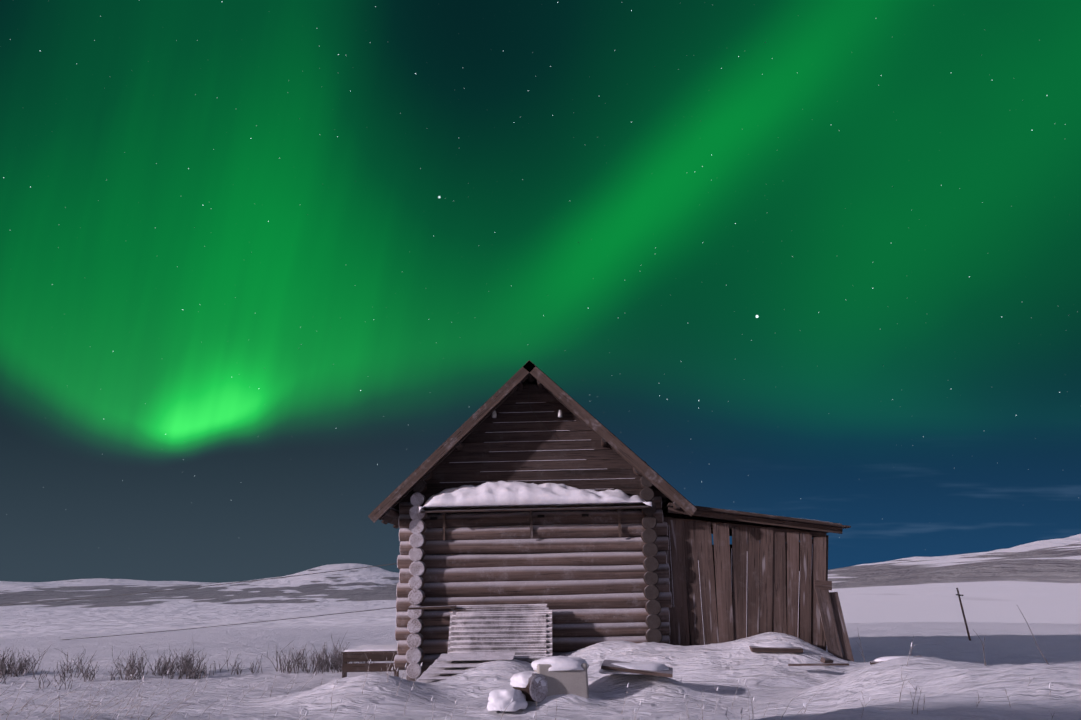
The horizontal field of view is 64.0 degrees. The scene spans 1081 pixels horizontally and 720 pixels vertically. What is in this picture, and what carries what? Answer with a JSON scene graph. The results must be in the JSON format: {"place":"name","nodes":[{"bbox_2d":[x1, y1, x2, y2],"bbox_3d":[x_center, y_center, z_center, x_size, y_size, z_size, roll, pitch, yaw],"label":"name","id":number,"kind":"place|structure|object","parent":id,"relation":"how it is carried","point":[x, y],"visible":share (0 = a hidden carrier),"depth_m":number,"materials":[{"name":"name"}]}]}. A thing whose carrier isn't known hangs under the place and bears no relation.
{"place":"outdoors","nodes":[
{"label":"outdoors","id":0,"kind":"place"},
{"bbox_2d":[5,563,396,639],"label":"overhead wires","id":1,"kind":"object","parent":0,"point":[213,585],"visible":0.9,"depth_m":25.44,"materials":[{"name":"black metal"}]},
{"bbox_2d":[440,512,534,554],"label":"log cracks","id":2,"kind":"object","parent":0,"point":[485,512],"depth_m":16.21,"materials":[{"name":"black wood"}]},
{"bbox_2d":[384,373,680,519],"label":"cabin purlins","id":3,"kind":"object","parent":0,"point":[393,512],"visible":0.1,"depth_m":16.26,"materials":[{"name":"brown wood"}]},
{"bbox_2d":[368,360,696,528],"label":"cabin roof","id":4,"kind":"structure","parent":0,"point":[447,447],"depth_m":15.99,"materials":[{"name":"brown wood"}]},
{"bbox_2d":[0,534,1080,719],"bbox_3d":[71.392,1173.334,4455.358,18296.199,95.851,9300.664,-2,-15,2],"label":"snowy ground","id":5,"kind":"structure","parent":0,"point":[892,608],"depth_m":20.16,"materials":[{"name":"white snow"}]},
{"bbox_2d":[0,632,370,689],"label":"shrubs","id":6,"kind":"object","parent":5,"relation":"on","point":[185,666],"visible":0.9,"depth_m":19.05,"materials":[{"name":"brown plant"}]},
{"bbox_2d":[342,651,398,677],"bbox_3d":[-3.097,5.807,16.408,1.080,0.600,1.211,-2,-15,2],"label":"wooden bench","id":7,"kind":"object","parent":5,"relation":"on","point":[360,656],"depth_m":15.86,"materials":[{"name":"brown wood"}]},
{"bbox_2d":[343,645,396,651],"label":"platform snow","id":8,"kind":"structure","parent":7,"relation":"on","point":[375,648],"depth_m":16.05,"materials":[{"name":"white snow"}]},
{"bbox_2d":[406,675,419,680],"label":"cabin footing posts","id":9,"kind":"object","parent":5,"relation":"on","point":[408,678],"depth_m":15.37,"materials":[{"name":"wood"}]},
{"bbox_2d":[406,492,426,678],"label":"log ends","id":10,"kind":"object","parent":5,"relation":"on","point":[415,653],"visible":0.27,"depth_m":15.62,"materials":[{"name":"brown wood"}]},
{"bbox_2d":[416,604,551,682],"bbox_3d":[-1.005,4.842,14.507,2.389,1.395,1.678,-2,-15,2],"label":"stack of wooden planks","id":11,"kind":"object","parent":5,"relation":"on","point":[478,634],"visible":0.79,"depth_m":14.99,"materials":[{"name":"wood planks"},{"name":"snow"}]},
{"bbox_2d":[408,605,455,614],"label":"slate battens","id":12,"kind":"object","parent":11,"relation":"attached to","point":[433,607],"visible":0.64,"depth_m":15.34,"materials":[{"name":"brown wood"}]},
{"bbox_2d":[487,671,545,710],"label":"snow","id":13,"kind":"structure","parent":5,"relation":"on","point":[498,698],"depth_m":12.06,"materials":[{"name":"white snow"}]},
{"bbox_2d":[0,643,1054,719],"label":"grass stalks","id":14,"kind":"object","parent":5,"relation":"on","point":[172,712],"depth_m":11.30,"materials":[{"name":"brown plant"}]},
{"bbox_2d":[513,673,547,701],"bbox_3d":[-0.138,4.692,12.398,0.382,0.389,0.378,13,-20,-41],"label":"log section","id":15,"kind":"object","parent":5,"relation":"on","point":[532,691],"visible":0.71,"depth_m":12.23,"materials":[{"name":"grey wood"}]},
{"bbox_2d":[394,497,671,669],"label":"cabin logs","id":16,"kind":"object","parent":5,"relation":"on","point":[579,575],"visible":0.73,"depth_m":15.83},
{"bbox_2d":[430,514,588,519],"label":"cabin mortises","id":17,"kind":"object","parent":16,"relation":"in","point":[538,516],"visible":0.93,"depth_m":16.05,"materials":[{"name":"brown wood"}]},
{"bbox_2d":[412,461,652,493],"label":"roof beam ends","id":18,"kind":"object","parent":16,"relation":"on","point":[420,487],"visible":0.1,"depth_m":16.11,"materials":[{"name":"brown wood"}]},
{"bbox_2d":[421,505,651,540],"bbox_3d":[-0.065,2.970,15.867,4.205,0.586,0.500,-2,-15,2],"label":"snow ledge","id":19,"kind":"object","parent":16,"relation":"attached to","point":[530,509],"visible":0.98,"depth_m":15.80,"materials":[{"name":"brown wood"}]},
{"bbox_2d":[419,481,651,511],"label":"snow","id":20,"kind":"structure","parent":19,"relation":"on","point":[500,494],"depth_m":15.77,"materials":[{"name":"white snow"}]},
{"bbox_2d":[534,663,588,697],"bbox_3d":[0.296,4.694,12.646,0.800,0.510,0.599,-2,-15,2],"label":"concrete block","id":21,"kind":"object","parent":5,"relation":"on","point":[574,682],"depth_m":12.41,"materials":[{"name":"grey concrete"}]},
{"bbox_2d":[531,656,588,670],"bbox_3d":[0.287,4.451,12.730,0.857,0.192,0.635,-2,-15,2],"label":"snow cap","id":22,"kind":"object","parent":21,"relation":"on","point":[559,663],"visible":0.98,"depth_m":12.50,"materials":[{"name":"white snow"}]},
{"bbox_2d":[656,508,828,650],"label":"shed plank walls","id":23,"kind":"structure","parent":5,"relation":"on","point":[754,551],"depth_m":15.77,"materials":[{"name":"brown wood"}]},
{"bbox_2d":[662,503,850,542],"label":"shed roof","id":24,"kind":"structure","parent":23,"relation":"on","point":[732,517],"depth_m":15.83,"materials":[{"name":"brown wood"}]},
{"bbox_2d":[601,646,922,677],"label":"wooden planks","id":25,"kind":"object","parent":5,"relation":"on","point":[608,665],"visible":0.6,"depth_m":14.00,"materials":[{"name":"brown wood"}]},
{"bbox_2d":[814,580,853,660],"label":"shed leaning boards","id":26,"kind":"object","parent":5,"relation":"on","point":[834,629],"visible":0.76,"depth_m":15.31,"materials":[{"name":"brown wood"}]},
{"bbox_2d":[858,606,1048,665],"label":"dry grass stalks","id":27,"kind":"object","parent":5,"relation":"on","point":[982,645],"visible":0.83,"depth_m":12.40,"materials":[{"name":"brown plant"}]},
{"bbox_2d":[956,588,970,640],"bbox_3d":[12.748,7.885,25.970,0.337,2.030,0.080,-2,-15,2],"label":"distant pole","id":28,"kind":"object","parent":5,"relation":"on","point":[967,630],"visible":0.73,"depth_m":26.02,"materials":[{"name":"brown wood"}]},
{"bbox_2d":[0,0,1080,582],"label":"sky","id":29,"kind":"structure","parent":0,"point":[261,260],"materials":[{"name":"green"}]},
{"bbox_2d":[423,382,666,505],"bbox_3d":[-0.058,2.282,19.278,5.021,2.400,5.600,-2,-15,2],"label":"cabin gable backing","id":30,"kind":"object","parent":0,"point":[664,501],"visible":0.09,"depth_m":16.46,"materials":[{"name":"black wood"}]},
{"bbox_2d":[398,384,666,503],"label":"cabin gable boards","id":31,"kind":"object","parent":30,"relation":"attached to","point":[587,463],"visible":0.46,"depth_m":16.44,"materials":[{"name":"brown wood"}]},
{"bbox_2d":[492,381,561,439],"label":"cabin insulators","id":32,"kind":"object","parent":31,"relation":"attached to","point":[494,414],"visible":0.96,"depth_m":16.54,"materials":[{"name":"white ceramic"}]},
{"bbox_2d":[639,487,661,642],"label":"log ends","id":33,"kind":"object","parent":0,"point":[651,592],"visible":0.29,"depth_m":15.56,"materials":[{"name":"brown wood"}]},
{"bbox_2d":[673,543,811,645],"bbox_3d":[3.717,5.008,17.357,2.610,2.400,3.000,-2,-15,2],"label":"shed interior","id":34,"kind":"object","parent":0,"point":[759,593],"depth_m":15.97,"materials":[{"name":"brown wood"}]},
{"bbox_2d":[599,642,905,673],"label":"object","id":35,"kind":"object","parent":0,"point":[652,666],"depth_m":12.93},
{"bbox_2d":[693,505,839,523],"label":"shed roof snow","id":36,"kind":"structure","parent":0,"point":[774,515],"depth_m":15.71,"materials":[{"name":"white snow"}]}
]}

